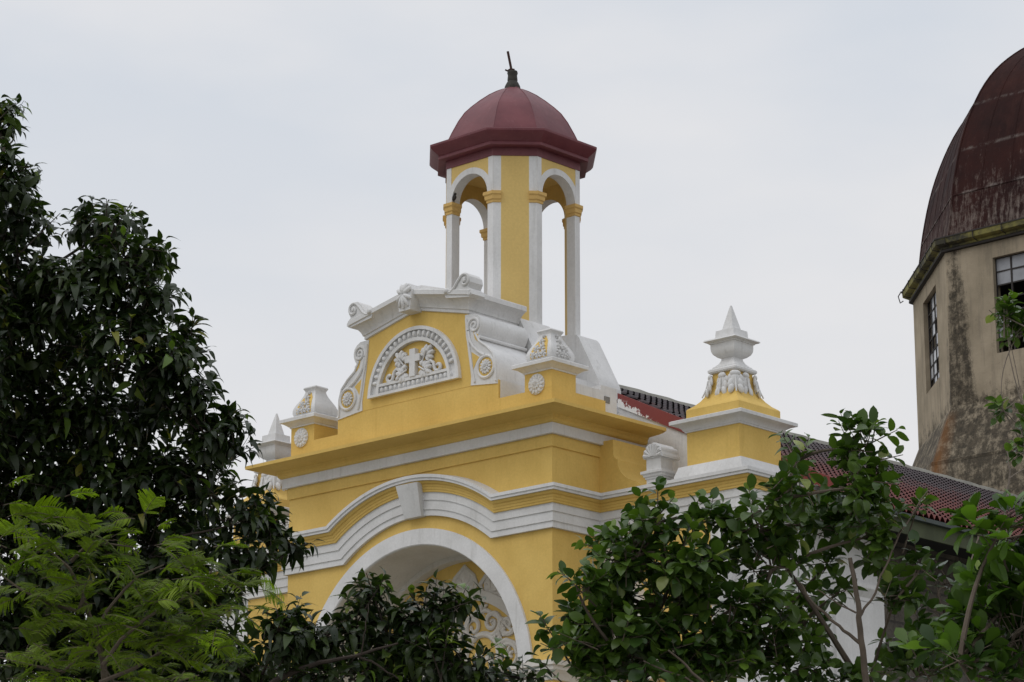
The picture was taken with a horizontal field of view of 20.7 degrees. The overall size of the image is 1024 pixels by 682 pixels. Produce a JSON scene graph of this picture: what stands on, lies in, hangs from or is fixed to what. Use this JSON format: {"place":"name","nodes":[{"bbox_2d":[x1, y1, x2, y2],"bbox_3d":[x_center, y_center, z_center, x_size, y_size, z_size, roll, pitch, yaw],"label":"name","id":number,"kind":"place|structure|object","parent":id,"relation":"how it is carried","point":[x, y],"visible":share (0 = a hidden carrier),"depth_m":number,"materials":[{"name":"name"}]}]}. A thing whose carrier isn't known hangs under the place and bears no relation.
{"place":"outdoors","nodes":[
{"label":"outdoors","id":0,"kind":"place"},
{"bbox_2d":[0,474,285,681],"bbox_3d":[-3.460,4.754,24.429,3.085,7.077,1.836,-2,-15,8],"label":"feathery tree","id":1,"kind":"object","parent":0,"point":[34,631],"visible":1,"depth_m":24.72,"materials":[{"name":"green plant"}]},
{"bbox_2d":[0,93,324,681],"bbox_3d":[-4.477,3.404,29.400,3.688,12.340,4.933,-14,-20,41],"label":"dark leaved tree","id":2,"kind":"object","parent":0,"point":[79,427],"visible":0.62,"depth_m":29.74,"materials":[{"name":"green plant"}]},
{"bbox_2d":[201,566,551,681],"bbox_3d":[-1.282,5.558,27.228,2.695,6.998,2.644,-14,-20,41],"label":"leafy tree","id":3,"kind":"object","parent":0,"point":[401,650],"visible":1,"depth_m":27.68,"materials":[{"name":"green plant"}]},
{"bbox_2d":[0,0,1023,681],"label":"sky","id":4,"kind":"structure","parent":0,"point":[775,162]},
{"bbox_2d":[210,51,1023,681],"bbox_3d":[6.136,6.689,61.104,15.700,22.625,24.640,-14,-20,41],"label":"church","id":5,"kind":"structure","parent":0,"point":[498,443],"depth_m":53.32,"materials":[{"name":"yellow paint"}]},
{"bbox_2d":[525,476,774,681],"bbox_3d":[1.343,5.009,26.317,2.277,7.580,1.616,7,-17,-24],"label":"round leaved tree","id":6,"kind":"object","parent":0,"point":[690,580],"visible":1,"depth_m":26.70,"materials":[{"name":"green plant"}]},
{"bbox_2d":[705,405,980,681],"bbox_3d":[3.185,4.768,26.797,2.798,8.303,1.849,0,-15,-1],"label":"round leaved tree","id":7,"kind":"object","parent":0,"point":[846,522],"visible":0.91,"depth_m":27.18,"materials":[{"name":"green plant"}]},
{"bbox_2d":[889,489,1023,681],"bbox_3d":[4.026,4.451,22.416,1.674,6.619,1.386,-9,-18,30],"label":"leaved tree","id":8,"kind":"object","parent":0,"point":[972,614],"visible":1,"depth_m":22.86,"materials":[{"name":"green plant"}]},
{"bbox_2d":[898,48,1023,498],"bbox_3d":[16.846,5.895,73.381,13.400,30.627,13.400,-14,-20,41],"label":"domed tower","id":9,"kind":"structure","parent":0,"point":[969,267],"depth_m":72.48,"materials":[{"name":"concrete"}]},
{"bbox_2d":[927,292,938,387],"bbox_3d":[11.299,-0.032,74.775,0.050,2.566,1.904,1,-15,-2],"label":"window","id":10,"kind":"structure","parent":9,"relation":"in","point":[934,366],"depth_m":75.17,"materials":[{"name":"grey glass"}]},
{"bbox_2d":[995,252,1023,352],"bbox_3d":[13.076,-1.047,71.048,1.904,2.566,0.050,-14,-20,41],"label":"window","id":11,"kind":"structure","parent":9,"relation":"in","point":[1009,269],"depth_m":71.58,"materials":[{"name":"grey glass"}]},
{"bbox_2d":[971,289,1023,559],"bbox_3d":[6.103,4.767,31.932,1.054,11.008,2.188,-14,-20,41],"label":"slender tree","id":12,"kind":"object","parent":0,"point":[1016,319],"visible":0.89,"depth_m":33.00,"materials":[{"name":"green plant"}]}
]}

